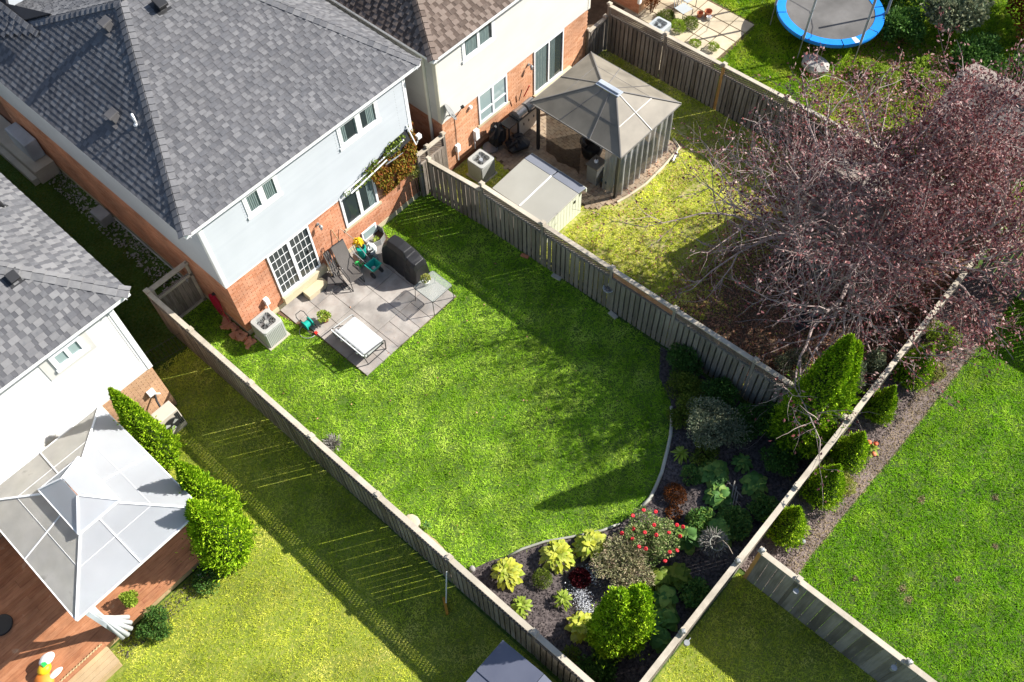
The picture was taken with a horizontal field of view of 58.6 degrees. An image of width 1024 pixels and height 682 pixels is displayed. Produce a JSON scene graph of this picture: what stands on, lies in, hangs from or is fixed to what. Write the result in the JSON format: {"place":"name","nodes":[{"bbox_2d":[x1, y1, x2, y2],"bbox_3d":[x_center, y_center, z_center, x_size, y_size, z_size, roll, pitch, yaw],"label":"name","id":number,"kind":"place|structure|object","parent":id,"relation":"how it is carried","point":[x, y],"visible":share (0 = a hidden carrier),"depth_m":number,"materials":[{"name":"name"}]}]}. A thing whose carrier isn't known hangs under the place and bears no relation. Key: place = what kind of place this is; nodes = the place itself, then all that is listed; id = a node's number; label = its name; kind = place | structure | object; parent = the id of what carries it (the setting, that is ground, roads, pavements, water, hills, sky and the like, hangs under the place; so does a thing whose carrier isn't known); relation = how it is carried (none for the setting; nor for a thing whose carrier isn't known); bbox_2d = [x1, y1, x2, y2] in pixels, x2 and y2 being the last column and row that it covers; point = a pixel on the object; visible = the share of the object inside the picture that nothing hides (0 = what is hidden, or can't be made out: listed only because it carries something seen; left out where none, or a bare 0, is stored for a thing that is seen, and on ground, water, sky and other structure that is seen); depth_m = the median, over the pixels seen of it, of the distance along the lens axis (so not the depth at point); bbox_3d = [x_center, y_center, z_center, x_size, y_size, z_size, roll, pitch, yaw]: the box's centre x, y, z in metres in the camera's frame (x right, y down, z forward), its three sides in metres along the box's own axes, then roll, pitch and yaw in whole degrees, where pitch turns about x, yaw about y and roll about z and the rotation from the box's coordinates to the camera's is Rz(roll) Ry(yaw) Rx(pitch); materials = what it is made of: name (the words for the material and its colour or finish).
{"place":"outdoors","nodes":[
{"label":"outdoors","id":0,"kind":"place"},
{"bbox_2d":[0,154,186,368],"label":"grass","id":1,"kind":"structure","parent":0,"point":[131,261],"depth_m":28.34,"materials":[{"name":"green plant"}]},
{"bbox_2d":[106,347,556,681],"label":"lawn","id":2,"kind":"structure","parent":0,"point":[117,674],"depth_m":22.68,"materials":[{"name":"plant"}]},
{"bbox_2d":[68,646,122,681],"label":"deck steps","id":3,"kind":"structure","parent":2,"relation":"on","point":[104,665],"depth_m":21.61,"materials":[{"name":"beige wood"}]},
{"bbox_2d":[107,387,186,469],"bbox_3d":[-9.376,2.178,23.027,1.304,4.114,1.444,37,66,21],"label":"cedar tree","id":4,"kind":"object","parent":2,"relation":"on","point":[158,441],"visible":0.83,"depth_m":22.98,"materials":[{"name":"green plant"}]},
{"bbox_2d":[135,604,173,640],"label":"shrub","id":5,"kind":"object","parent":2,"relation":"on","point":[160,617],"visible":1,"depth_m":21.99,"materials":[{"name":"green plant"}]},
{"bbox_2d":[151,394,186,433],"bbox_3d":[-9.444,2.007,24.802,0.785,1.172,0.600,37,66,21],"label":"heat pump","id":6,"kind":"object","parent":2,"relation":"on","point":[169,415],"visible":0.75,"depth_m":24.52,"materials":[{"name":"metal"}]},
{"bbox_2d":[174,460,250,516],"bbox_3d":[-7.657,3.739,22.246,1.684,3.761,1.648,10,59,8],"label":"cedar tree","id":7,"kind":"object","parent":2,"relation":"on","point":[194,481],"visible":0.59,"depth_m":21.78,"materials":[{"name":"green plant"}]},
{"bbox_2d":[175,497,267,582],"bbox_3d":[-7.221,4.533,21.910,1.957,3.453,2.031,37,66,21],"label":"cedar tree","id":8,"kind":"object","parent":2,"relation":"on","point":[218,535],"visible":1,"depth_m":21.95,"materials":[{"name":"green plant"}]},
{"bbox_2d":[466,640,550,681],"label":"shed","id":9,"kind":"structure","parent":2,"relation":"on","point":[504,661],"depth_m":19.70,"materials":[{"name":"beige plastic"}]},
{"bbox_2d":[181,179,675,571],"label":"lawn","id":10,"kind":"structure","parent":0,"point":[499,424],"depth_m":25.49,"materials":[{"name":"green plant"}]},
{"bbox_2d":[250,308,290,350],"bbox_3d":[-7.046,-0.366,26.434,0.762,0.804,0.762,37,66,21],"label":"air conditioner","id":11,"kind":"object","parent":10,"relation":"on","point":[269,329],"visible":1,"depth_m":26.23,"materials":[{"name":"beige paint"}]},
{"bbox_2d":[277,230,455,375],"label":"patio","id":12,"kind":"structure","parent":10,"relation":"on","point":[380,309],"depth_m":27.18,"materials":[{"name":"grey stone"}]},
{"bbox_2d":[330,239,364,291],"bbox_3d":[-4.970,-2.257,27.387,0.583,1.018,1.211,-30,62,-16],"label":"sling chair","id":13,"kind":"object","parent":12,"relation":"on","point":[351,272],"visible":0.95,"depth_m":27.36,"materials":[{"name":"fabric"}]},
{"bbox_2d":[331,314,386,364],"bbox_3d":[-4.410,-0.062,26.245,1.373,0.622,0.865,37,66,21],"label":"sun lounger","id":14,"kind":"object","parent":12,"relation":"on","point":[359,337],"visible":1,"depth_m":26.11,"materials":[{"name":"white fabric"}]},
{"bbox_2d":[382,234,429,285],"bbox_3d":[-3.239,-2.540,27.475,1.494,1.169,0.698,37,66,21],"label":"covered barbecue","id":15,"kind":"object","parent":12,"relation":"on","point":[403,258],"visible":0.98,"depth_m":27.14,"materials":[{"name":"fabric"}]},
{"bbox_2d":[0,0,1023,681],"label":"ground","id":16,"kind":"structure","parent":0,"point":[134,264],"depth_m":23.91,"materials":[{"name":"green plant"}]},
{"bbox_2d":[0,115,59,185],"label":"side landing","id":17,"kind":"object","parent":16,"relation":"on","point":[24,154],"visible":1,"depth_m":29.95,"materials":[{"name":"concrete"}]},
{"bbox_2d":[0,173,176,538],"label":"house","id":18,"kind":"structure","parent":16,"relation":"on","point":[71,351],"depth_m":21.37,"materials":[{"name":"white paint"}]},
{"bbox_2d":[47,335,90,372],"bbox_3d":[-10.348,0.281,21.258,0.070,0.650,0.900,37,66,21],"label":"window","id":19,"kind":"structure","parent":18,"relation":"in","point":[70,352],"depth_m":21.28,"materials":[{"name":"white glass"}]},
{"bbox_2d":[0,484,201,681],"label":"wooden deck","id":20,"kind":"structure","parent":16,"relation":"on","point":[32,606],"depth_m":22.17,"materials":[{"name":"brown wood"}]},
{"bbox_2d":[34,651,62,681],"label":"toy pile","id":21,"kind":"object","parent":20,"relation":"on","point":[44,669],"visible":1,"depth_m":21.17,"materials":[{"name":"multicoloured plastic"}]},
{"bbox_2d":[0,404,191,639],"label":"canopy gazebo","id":22,"kind":"object","parent":20,"relation":"on","point":[113,525],"visible":0.98,"depth_m":20.95,"materials":[{"name":"white fabric"}]},
{"bbox_2d":[49,171,190,297],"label":"gravel","id":23,"kind":"structure","parent":16,"relation":"on","point":[123,228],"depth_m":28.84,"materials":[{"name":"grey gravel"}]},
{"bbox_2d":[0,0,421,334],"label":"house","id":24,"kind":"structure","parent":16,"relation":"on","point":[228,151],"depth_m":23.99,"materials":[{"name":"white"}]},
{"bbox_2d":[241,175,283,219],"bbox_3d":[-6.501,-3.774,23.666,0.070,0.880,1.180,37,66,21],"label":"window","id":25,"kind":"structure","parent":24,"relation":"in","point":[252,204],"depth_m":23.73,"materials":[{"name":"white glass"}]},
{"bbox_2d":[266,225,320,296],"bbox_3d":[-6.317,-2.322,26.386,0.115,1.920,1.520,37,66,21],"label":"sliding door","id":26,"kind":"structure","parent":24,"relation":"in","point":[297,258],"depth_m":26.38,"materials":[{"name":"white glass"}]},
{"bbox_2d":[336,100,381,151],"bbox_3d":[-4.216,-5.953,24.981,0.070,0.910,1.540,37,66,21],"label":"window","id":27,"kind":"structure","parent":24,"relation":"in","point":[347,134],"depth_m":25.03,"materials":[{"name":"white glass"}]},
{"bbox_2d":[339,178,381,231],"bbox_3d":[-4.539,-4.138,27.176,0.070,1.380,1.500,37,66,21],"label":"window","id":28,"kind":"structure","parent":24,"relation":"in","point":[357,205],"depth_m":27.24,"materials":[{"name":"white glass"}]},
{"bbox_2d":[343,122,423,196],"bbox_3d":[-3.908,-4.728,27.615,0.668,3.172,3.062,37,66,21],"label":"climbing vine","id":29,"kind":"object","parent":24,"relation":"attached to","point":[401,167],"visible":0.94,"depth_m":27.27,"materials":[{"name":"green plant"}]},
{"bbox_2d":[142,287,593,681],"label":"fence","id":30,"kind":"object","parent":16,"relation":"on","point":[497,609],"visible":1,"depth_m":22.64,"materials":[{"name":"brown wood"}]},
{"bbox_2d":[148,261,206,317],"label":"gate","id":31,"kind":"structure","parent":30,"relation":"attached to","point":[187,281],"depth_m":26.45,"materials":[{"name":"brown wood"}]},
{"bbox_2d":[416,131,448,196],"bbox_3d":[-2.503,-5.581,28.878,0.150,1.998,1.270,37,66,21],"label":"fence","id":32,"kind":"object","parent":16,"relation":"on","point":[438,154],"visible":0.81,"depth_m":28.58,"materials":[{"name":"brown wood"}]},
{"bbox_2d":[425,155,482,224],"bbox_3d":[-1.746,-4.668,28.426,2.198,1.767,0.150,32,64,19],"label":"fence","id":33,"kind":"object","parent":16,"relation":"on","point":[469,198],"visible":1,"depth_m":28.32,"materials":[{"name":"grey wood"}]},
{"bbox_2d":[326,0,590,170],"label":"house","id":34,"kind":"structure","parent":16,"relation":"on","point":[478,55],"depth_m":27.96,"materials":[{"name":"beige paint"}]},
{"bbox_2d":[461,20,495,63],"bbox_3d":[-1.001,-8.913,26.859,0.070,0.950,1.450,37,66,21],"label":"window","id":35,"kind":"structure","parent":34,"relation":"in","point":[485,36],"depth_m":26.96,"materials":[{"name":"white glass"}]},
{"bbox_2d":[478,74,509,127],"bbox_3d":[-0.616,-7.779,29.453,0.070,1.330,1.510,37,66,21],"label":"window","id":36,"kind":"structure","parent":34,"relation":"in","point":[491,101],"depth_m":29.48,"materials":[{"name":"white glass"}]},
{"bbox_2d":[533,29,563,94],"bbox_3d":[1.213,-9.409,30.716,0.105,1.830,1.500,37,66,21],"label":"sliding door","id":37,"kind":"structure","parent":34,"relation":"in","point":[548,59],"depth_m":30.71,"materials":[{"name":"white glass"}]},
{"bbox_2d":[459,346,816,681],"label":"garden bed","id":38,"kind":"object","parent":16,"relation":"on","point":[531,565],"visible":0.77,"depth_m":22.97,"materials":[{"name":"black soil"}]},
{"bbox_2d":[490,557,524,592],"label":"hosta","id":39,"kind":"object","parent":38,"relation":"on","point":[510,569],"visible":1,"depth_m":22.57,"materials":[{"name":"yellow plant"}]},
{"bbox_2d":[538,539,576,574],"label":"hosta","id":40,"kind":"object","parent":38,"relation":"on","point":[559,551],"visible":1,"depth_m":22.73,"materials":[{"name":"yellow plant"}]},
{"bbox_2d":[564,611,591,643],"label":"hosta","id":41,"kind":"object","parent":38,"relation":"on","point":[575,626],"visible":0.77,"depth_m":21.84,"materials":[{"name":"yellow plant"}]},
{"bbox_2d":[571,528,610,562],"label":"hosta","id":42,"kind":"object","parent":38,"relation":"on","point":[592,541],"visible":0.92,"depth_m":22.85,"materials":[{"name":"yellow plant"}]},
{"bbox_2d":[576,649,617,681],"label":"ground plant","id":43,"kind":"object","parent":38,"relation":"on","point":[594,670],"visible":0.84,"depth_m":21.35,"materials":[{"name":"green plant"}]},
{"bbox_2d":[579,581,659,667],"bbox_3d":[2.402,6.211,20.128,1.944,4.295,1.416,-5,58,-1],"label":"cedar tree","id":44,"kind":"object","parent":38,"relation":"on","point":[621,621],"visible":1,"depth_m":19.57,"materials":[{"name":"green plant"}]},
{"bbox_2d":[589,530,655,588],"bbox_3d":[2.848,5.574,22.531,1.631,0.787,1.559,37,66,21],"label":"weigela shrub","id":45,"kind":"object","parent":38,"relation":"on","point":[615,554],"visible":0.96,"depth_m":22.43,"materials":[{"name":"green plant"}]},
{"bbox_2d":[620,505,684,566],"bbox_3d":[3.501,4.864,22.862,1.607,0.946,1.444,37,66,21],"label":"rose bush","id":46,"kind":"object","parent":38,"relation":"on","point":[660,536],"visible":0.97,"depth_m":22.75,"materials":[{"name":"green plant"}]},
{"bbox_2d":[663,370,706,414],"bbox_3d":[4.797,1.406,25.088,1.343,0.762,1.332,37,66,21],"label":"shrub","id":47,"kind":"object","parent":38,"relation":"on","point":[690,382],"visible":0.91,"depth_m":25.02,"materials":[{"name":"green plant"}]},
{"bbox_2d":[666,342,703,379],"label":"shrub","id":48,"kind":"object","parent":38,"relation":"on","point":[684,363],"visible":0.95,"depth_m":25.35,"materials":[{"name":"green plant"}]},
{"bbox_2d":[673,525,701,554],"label":"broad leaf plant","id":49,"kind":"object","parent":38,"relation":"on","point":[689,539],"visible":0.91,"depth_m":22.92,"materials":[{"name":"green plant"}]},
{"bbox_2d":[675,576,710,608],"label":"undergrowth","id":50,"kind":"object","parent":38,"relation":"on","point":[697,587],"visible":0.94,"depth_m":22.26,"materials":[{"name":"green plant"}]},
{"bbox_2d":[684,506,715,540],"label":"undergrowth","id":51,"kind":"object","parent":38,"relation":"on","point":[699,519],"visible":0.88,"depth_m":23.22,"materials":[{"name":"green plant"}]},
{"bbox_2d":[695,459,729,487],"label":"broad leaf plant","id":52,"kind":"object","parent":38,"relation":"on","point":[716,471],"visible":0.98,"depth_m":23.87,"materials":[{"name":"green plant"}]},
{"bbox_2d":[697,527,732,558],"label":"bare shrub","id":53,"kind":"object","parent":38,"relation":"on","point":[713,541],"visible":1,"depth_m":22.19,"materials":[{"name":"grey plant"}]},
{"bbox_2d":[702,484,733,509],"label":"broad leaf plant","id":54,"kind":"object","parent":38,"relation":"on","point":[716,496],"visible":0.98,"depth_m":23.56,"materials":[{"name":"green plant"}]},
{"bbox_2d":[699,376,739,412],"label":"shrub","id":55,"kind":"object","parent":38,"relation":"on","point":[724,389],"visible":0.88,"depth_m":24.91,"materials":[{"name":"green plant"}]},
{"bbox_2d":[686,394,752,450],"bbox_3d":[5.344,2.306,24.270,2.007,1.178,1.699,37,66,21],"label":"silver shrub","id":56,"kind":"object","parent":38,"relation":"on","point":[717,426],"visible":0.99,"depth_m":24.06,"materials":[{"name":"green plant"}]},
{"bbox_2d":[715,505,752,541],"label":"undergrowth","id":57,"kind":"object","parent":38,"relation":"on","point":[744,517],"visible":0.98,"depth_m":23.16,"materials":[{"name":"green plant"}]},
{"bbox_2d":[731,402,764,443],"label":"undergrowth","id":58,"kind":"object","parent":38,"relation":"on","point":[748,417],"visible":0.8,"depth_m":24.37,"materials":[{"name":"green plant"}]},
{"bbox_2d":[739,470,767,499],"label":"broad leaf plant","id":59,"kind":"object","parent":38,"relation":"on","point":[755,481],"visible":0.98,"depth_m":23.74,"materials":[{"name":"green plant"}]},
{"bbox_2d":[746,492,779,520],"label":"undergrowth","id":60,"kind":"object","parent":38,"relation":"on","point":[766,505],"visible":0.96,"depth_m":23.36,"materials":[{"name":"green plant"}]},
{"bbox_2d":[758,440,801,476],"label":"undergrowth","id":61,"kind":"object","parent":38,"relation":"on","point":[782,461],"visible":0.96,"depth_m":23.85,"materials":[{"name":"green plant"}]},
{"bbox_2d":[478,180,847,436],"bbox_3d":[3.728,-0.894,25.795,12.284,2.018,0.150,36,65,21],"label":"fence","id":62,"kind":"object","parent":16,"relation":"on","point":[639,308],"visible":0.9,"depth_m":25.87,"materials":[{"name":"grey wood"}]},
{"bbox_2d":[587,0,757,67],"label":"paved patio","id":63,"kind":"structure","parent":16,"relation":"on","point":[724,28],"depth_m":33.58,"materials":[{"name":"stone"}]},
{"bbox_2d":[574,6,1023,509],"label":"plum tree","id":64,"kind":"object","parent":16,"relation":"on","point":[914,240],"visible":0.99,"depth_m":22.90,"materials":[{"name":"purple plant"}]},
{"bbox_2d":[605,1,1001,252],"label":"fence","id":65,"kind":"object","parent":16,"relation":"on","point":[687,73],"visible":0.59,"depth_m":30.62,"materials":[{"name":"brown wood"}]},
{"bbox_2d":[762,333,867,462],"bbox_3d":[7.760,1.176,22.472,2.142,5.438,2.474,37,66,21],"label":"cedar tree","id":66,"kind":"object","parent":16,"relation":"on","point":[831,378],"visible":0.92,"depth_m":22.18,"materials":[{"name":"green plant"}]},
{"bbox_2d":[640,224,1002,681],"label":"fence","id":67,"kind":"object","parent":16,"relation":"on","point":[694,618],"visible":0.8,"depth_m":22.01,"materials":[{"name":"brown wood"}]},
{"bbox_2d":[770,0,891,62],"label":"trampoline","id":68,"kind":"object","parent":16,"relation":"on","point":[834,23],"visible":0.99,"depth_m":32.18,"materials":[{"name":"fabric"}]},
{"bbox_2d":[743,546,936,681],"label":"fence","id":69,"kind":"object","parent":16,"relation":"on","point":[866,657],"visible":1,"depth_m":20.96,"materials":[{"name":"grey wood"}]},
{"bbox_2d":[740,271,1013,591],"bbox_3d":[10.323,2.124,24.915,1.400,0.030,12.300,37,66,21],"label":"mulch bed","id":70,"kind":"object","parent":16,"relation":"on","point":[921,402],"visible":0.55,"depth_m":24.70,"materials":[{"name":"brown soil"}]},
{"bbox_2d":[762,504,813,552],"bbox_3d":[6.918,4.427,22.519,1.363,1.893,1.202,37,66,21],"label":"cone cedar","id":71,"kind":"object","parent":70,"relation":"on","point":[788,527],"visible":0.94,"depth_m":22.50,"materials":[{"name":"green plant"}]},
{"bbox_2d":[799,463,849,519],"bbox_3d":[8.051,3.593,22.922,1.374,2.040,1.505,-28,62,-15],"label":"cone cedar","id":72,"kind":"object","parent":70,"relation":"on","point":[834,482],"visible":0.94,"depth_m":23.00,"materials":[{"name":"green plant"}]},
{"bbox_2d":[826,430,871,476],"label":"cone cedar","id":73,"kind":"object","parent":70,"relation":"on","point":[850,451],"visible":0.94,"depth_m":23.58,"materials":[{"name":"green plant"}]},
{"bbox_2d":[862,385,900,427],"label":"cone cedar","id":74,"kind":"object","parent":70,"relation":"on","point":[883,404],"visible":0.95,"depth_m":24.30,"materials":[{"name":"green plant"}]},
{"bbox_2d":[780,283,1014,582],"bbox_3d":[10.644,2.347,24.735,0.715,0.100,12.352,37,66,21],"label":"dry edge","id":75,"kind":"object","parent":70,"relation":"on","point":[878,471],"visible":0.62,"depth_m":24.63,"materials":[{"name":"brown soil"}]},
{"bbox_2d":[891,342,937,391],"bbox_3d":[11.104,0.553,24.762,1.286,2.035,1.366,10,59,7],"label":"cone cedar","id":76,"kind":"object","parent":70,"relation":"on","point":[903,373],"visible":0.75,"depth_m":24.82,"materials":[{"name":"green plant"}]},
{"bbox_2d":[855,58,901,91],"bbox_3d":[12.669,-9.318,31.685,1.442,0.551,1.504,-24,61,-13],"label":"bush","id":77,"kind":"object","parent":16,"relation":"on","point":[879,68],"visible":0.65,"depth_m":31.62,"materials":[{"name":"green plant"}]},
{"bbox_2d":[808,31,977,192],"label":"leaf litter","id":78,"kind":"object","parent":16,"relation":"on","point":[881,86],"visible":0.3,"depth_m":31.70,"materials":[{"name":"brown plant"}]},
{"bbox_2d":[879,5,926,46],"bbox_3d":[13.867,-11.228,32.473,1.723,1.177,1.701,7,59,6],"label":"bush","id":79,"kind":"object","parent":16,"relation":"on","point":[902,22],"visible":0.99,"depth_m":32.12,"materials":[{"name":"green plant"}]},
{"bbox_2d":[909,53,953,87],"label":"bush","id":80,"kind":"object","parent":16,"relation":"on","point":[927,67],"visible":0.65,"depth_m":31.67,"materials":[{"name":"green plant"}]},
{"bbox_2d":[919,0,994,34],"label":"maple shrub","id":81,"kind":"object","parent":16,"relation":"on","point":[965,14],"visible":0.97,"depth_m":31.60,"materials":[{"name":"green plant"}]},
{"bbox_2d":[918,62,1023,197],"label":"bush","id":82,"kind":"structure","parent":16,"relation":"on","point":[960,76],"depth_m":27.80,"materials":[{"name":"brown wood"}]},
{"bbox_2d":[951,30,1008,74],"bbox_3d":[16.040,-9.860,31.530,1.957,1.239,2.064,0,58,1],"label":"bush","id":83,"kind":"object","parent":16,"relation":"on","point":[976,50],"visible":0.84,"depth_m":31.35,"materials":[{"name":"green plant"}]},
{"bbox_2d":[977,229,1023,301],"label":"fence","id":84,"kind":"object","parent":16,"relation":"on","point":[1021,295],"visible":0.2,"depth_m":26.70,"materials":[{"name":"brown wood"}]},
{"bbox_2d":[482,110,683,209],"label":"paved floor","id":85,"kind":"structure","parent":0,"point":[594,196],"depth_m":30.05,"materials":[{"name":"stone"}]},
{"bbox_2d":[501,97,535,139],"bbox_3d":[0.269,-7.362,30.426,0.480,1.100,1.500,37,66,21],"label":"steel barbecue","id":86,"kind":"object","parent":85,"relation":"on","point":[520,118],"visible":0.85,"depth_m":30.11,"materials":[{"name":"metal"}]},
{"bbox_2d":[530,51,680,197],"bbox_3d":[2.943,-7.162,29.104,3.664,3.020,3.064,37,66,21],"label":"gazebo","id":87,"kind":"object","parent":85,"relation":"on","point":[628,127],"visible":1,"depth_m":28.29,"materials":[{"name":"fabric"}]},
{"bbox_2d":[440,49,941,421],"bbox_3d":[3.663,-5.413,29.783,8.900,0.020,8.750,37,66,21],"label":"worn ground","id":88,"kind":"structure","parent":0,"point":[694,186],"depth_m":28.99,"materials":[{"name":"plant"}]},
{"bbox_2d":[466,149,497,182],"bbox_3d":[-0.994,-5.677,29.614,0.739,0.754,0.739,37,66,21],"label":"air conditioner","id":89,"kind":"object","parent":88,"relation":"on","point":[481,164],"visible":0.98,"depth_m":29.42,"materials":[{"name":"beige paint"}]},
{"bbox_2d":[492,153,586,241],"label":"storage shed","id":90,"kind":"structure","parent":88,"relation":"on","point":[538,187],"depth_m":28.01,"materials":[{"name":"beige plastic"}]},
{"bbox_2d":[585,14,607,55],"bbox_3d":[2.970,-10.659,32.193,0.150,1.498,1.080,37,66,21],"label":"fence","id":91,"kind":"object","parent":88,"relation":"on","point":[595,38],"visible":0.87,"depth_m":32.00,"materials":[{"name":"grey wood"}]},
{"bbox_2d":[562,114,803,295],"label":"lawn","id":92,"kind":"structure","parent":88,"relation":"on","point":[674,206],"depth_m":28.80,"materials":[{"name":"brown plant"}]},
{"bbox_2d":[653,573,876,681],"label":"lawn","id":93,"kind":"structure","parent":0,"point":[742,675],"depth_m":21.76,"materials":[{"name":"plant"}]},
{"bbox_2d":[660,162,970,448],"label":"bare ground","id":94,"kind":"structure","parent":0,"point":[764,331],"depth_m":26.79,"materials":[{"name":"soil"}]},
{"bbox_2d":[774,346,809,384],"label":"silver bush","id":95,"kind":"object","parent":94,"relation":"on","point":[785,360],"visible":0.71,"depth_m":25.47,"materials":[{"name":"green plant"}]},
{"bbox_2d":[775,154,961,318],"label":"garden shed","id":96,"kind":"structure","parent":94,"relation":"on","point":[858,217],"depth_m":25.76,"materials":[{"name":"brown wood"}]},
{"bbox_2d":[862,346,886,384],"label":"olive bush","id":97,"kind":"object","parent":94,"relation":"on","point":[875,360],"visible":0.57,"depth_m":24.11,"materials":[{"name":"green plant"}]},
{"bbox_2d":[714,0,1023,243],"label":"grass","id":98,"kind":"structure","parent":0,"point":[780,89],"depth_m":32.54,"materials":[{"name":"green plant"}]},
{"bbox_2d":[794,296,1023,681],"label":"grass","id":99,"kind":"structure","parent":0,"point":[944,544],"depth_m":23.09,"materials":[{"name":"green plant"}]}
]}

